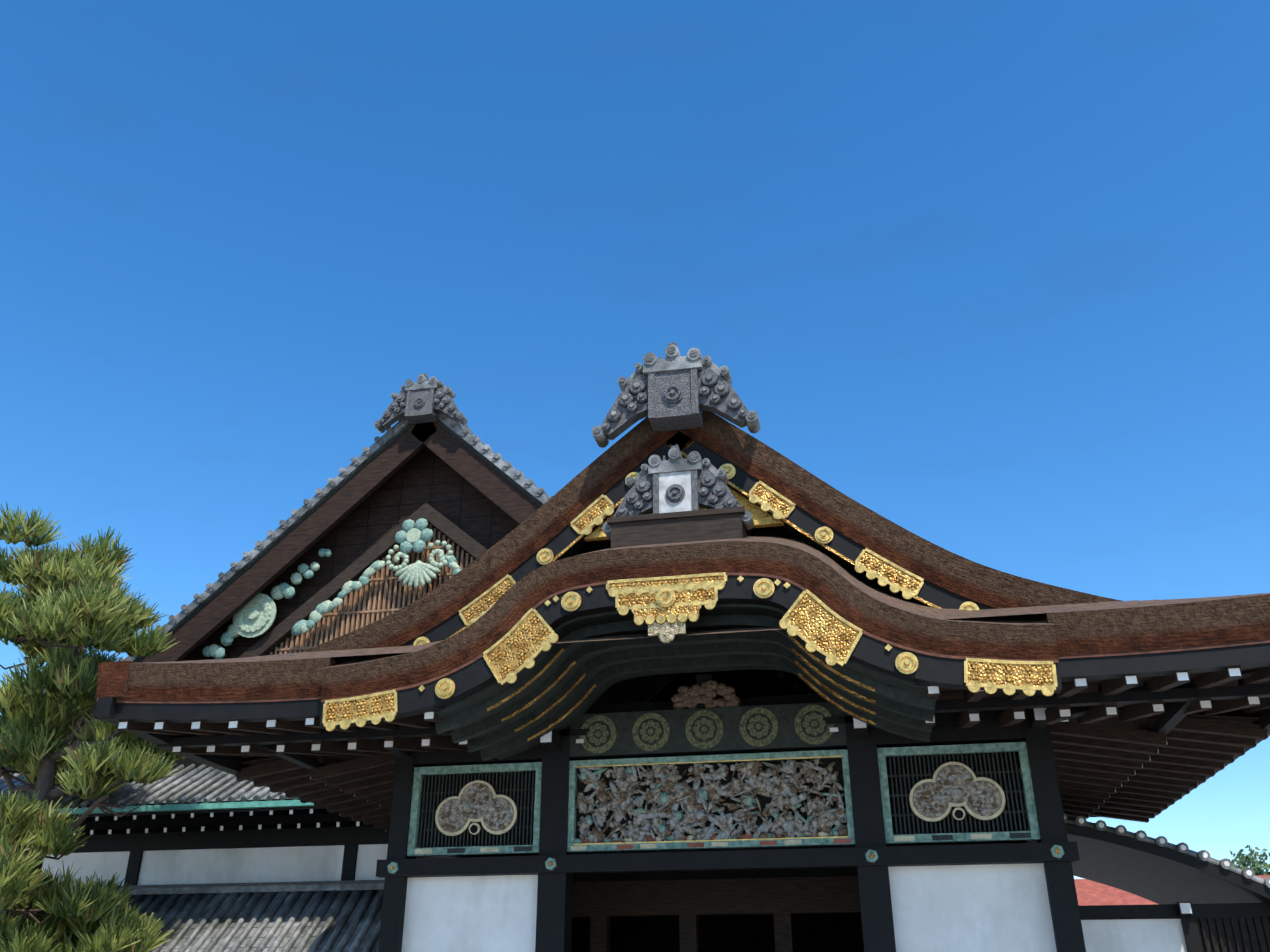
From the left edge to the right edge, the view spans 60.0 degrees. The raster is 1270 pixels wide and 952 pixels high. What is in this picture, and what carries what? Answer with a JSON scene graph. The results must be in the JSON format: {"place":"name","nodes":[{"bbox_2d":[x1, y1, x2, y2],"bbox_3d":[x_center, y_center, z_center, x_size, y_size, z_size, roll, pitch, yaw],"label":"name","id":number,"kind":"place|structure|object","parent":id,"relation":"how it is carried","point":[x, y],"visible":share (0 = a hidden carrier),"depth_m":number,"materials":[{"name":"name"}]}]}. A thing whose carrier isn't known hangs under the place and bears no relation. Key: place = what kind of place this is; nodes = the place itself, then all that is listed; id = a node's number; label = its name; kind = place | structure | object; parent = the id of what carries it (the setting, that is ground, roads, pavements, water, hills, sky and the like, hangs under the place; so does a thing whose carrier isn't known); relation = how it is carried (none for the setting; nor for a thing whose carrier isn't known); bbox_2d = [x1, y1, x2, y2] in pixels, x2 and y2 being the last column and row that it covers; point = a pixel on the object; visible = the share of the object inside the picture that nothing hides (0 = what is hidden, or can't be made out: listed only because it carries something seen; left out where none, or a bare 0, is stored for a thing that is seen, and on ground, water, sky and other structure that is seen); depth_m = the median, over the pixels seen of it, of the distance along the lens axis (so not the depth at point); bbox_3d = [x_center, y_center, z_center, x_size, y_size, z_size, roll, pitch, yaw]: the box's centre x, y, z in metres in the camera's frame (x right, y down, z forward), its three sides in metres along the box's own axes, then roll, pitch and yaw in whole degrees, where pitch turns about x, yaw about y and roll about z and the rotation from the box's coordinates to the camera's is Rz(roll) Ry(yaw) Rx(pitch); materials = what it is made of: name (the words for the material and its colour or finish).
{"place":"outdoors","nodes":[
{"label":"outdoors","id":0,"kind":"place"},
{"bbox_2d":[0,502,186,951],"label":"pine tree","id":1,"kind":"object","parent":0,"point":[89,594],"depth_m":22.66,"materials":[{"name":"green plant"}]},
{"bbox_2d":[3,740,388,886],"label":"side building wall","id":2,"kind":"structure","parent":0,"point":[293,855],"depth_m":25.64,"materials":[{"name":"white paint"}]},
{"bbox_2d":[0,764,374,835],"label":"tiled roof","id":3,"kind":"structure","parent":2,"relation":"on","point":[192,792],"depth_m":24.60,"materials":[{"name":"grey tile"}]},
{"bbox_2d":[73,412,809,739],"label":"rear gable","id":4,"kind":"structure","parent":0,"point":[466,493],"depth_m":29.77,"materials":[{"name":"brown wood"}]},
{"bbox_2d":[202,518,460,658],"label":"gable ornaments","id":5,"kind":"object","parent":4,"relation":"attached to","point":[255,616],"visible":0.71,"depth_m":29.30},
{"bbox_2d":[374,373,467,432],"bbox_3d":[-5.871,-2.110,30.631,2.585,1.708,0.734,-5,-26,10],"label":"ridge-end ornament","id":6,"kind":"object","parent":4,"relation":"on","point":[424,399],"visible":1,"depth_m":30.32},
{"bbox_2d":[0,0,1269,878],"label":"sky","id":7,"kind":"structure","parent":0,"point":[994,275],"materials":[{"name":"blue"}]},
{"bbox_2d":[424,752,1019,951],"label":"porch interior","id":8,"kind":"object","parent":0,"point":[791,910],"visible":0.23,"depth_m":18.56,"materials":[{"name":"black wood"}]},
{"bbox_2d":[376,694,1085,951],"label":"porch frame","id":9,"kind":"object","parent":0,"point":[1001,900],"visible":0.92,"depth_m":15.93,"materials":[{"name":"black wood"}]},
{"bbox_2d":[93,410,1269,828],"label":"porch roof","id":10,"kind":"structure","parent":9,"relation":"on","point":[1101,638],"depth_m":15.21,"materials":[{"name":"brown wood"}]},
{"bbox_2d":[360,458,978,663],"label":"gold gable ornaments","id":11,"kind":"object","parent":10,"relation":"attached to","point":[885,572],"visible":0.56,"depth_m":16.04},
{"bbox_2d":[591,342,760,447],"bbox_3d":[0.622,-1.312,16.744,2.485,1.643,0.706,-5,-26,10],"label":"ridge-end ornament","id":12,"kind":"object","parent":10,"relation":"on","point":[674,390],"visible":1,"depth_m":16.44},
{"bbox_2d":[602,444,753,539],"bbox_3d":[0.626,0.177,16.050,2.147,1.419,0.610,-5,-26,10],"label":"ridge-end ornament","id":13,"kind":"object","parent":10,"relation":"on","point":[676,482],"visible":0.88,"depth_m":15.81,"materials":[{"name":"grey paint"}]},
{"bbox_2d":[98,666,1269,832],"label":"roof eaves","id":14,"kind":"object","parent":10,"relation":"attached to","point":[1147,755],"visible":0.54,"depth_m":16.10,"materials":[{"name":"black wood"}]},
{"bbox_2d":[320,506,1061,760],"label":"curved porch gable","id":15,"kind":"structure","parent":10,"relation":"on","point":[558,687],"depth_m":14.47,"materials":[{"name":"black paint"}]},
{"bbox_2d":[322,572,1057,731],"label":"gold ornaments","id":16,"kind":"object","parent":15,"relation":"attached to","point":[812,621],"visible":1,"depth_m":14.08},
{"bbox_2d":[407,742,1040,856],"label":"carved transom panels","id":17,"kind":"object","parent":9,"relation":"in","point":[770,800],"visible":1,"depth_m":16.11,"materials":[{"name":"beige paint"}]},
{"bbox_2d":[388,674,1068,757],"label":"bracket carvings","id":18,"kind":"object","parent":9,"relation":"on","point":[701,693],"visible":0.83,"depth_m":16.77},
{"bbox_2d":[1064,814,1269,951],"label":"gate","id":19,"kind":"structure","parent":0,"point":[1204,900],"depth_m":18.23,"materials":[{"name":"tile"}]},
{"bbox_2d":[1074,875,1269,905],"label":"red roof building","id":20,"kind":"structure","parent":0,"point":[1089,892],"depth_m":60.29,"materials":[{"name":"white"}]},
{"label":"ground","id":21,"kind":"structure","parent":0,"visible":0},
{"bbox_2d":[0,880,384,951],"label":"lean to roof","id":22,"kind":"object","parent":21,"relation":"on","point":[323,916],"visible":0.35,"depth_m":24.00,"materials":[{"name":"tile"}]},
{"bbox_2d":[1229,845,1269,875],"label":"tree","id":23,"kind":"object","parent":21,"relation":"on","point":[1246,860],"visible":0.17,"depth_m":75.16,"materials":[{"name":"green plant"}]}
]}

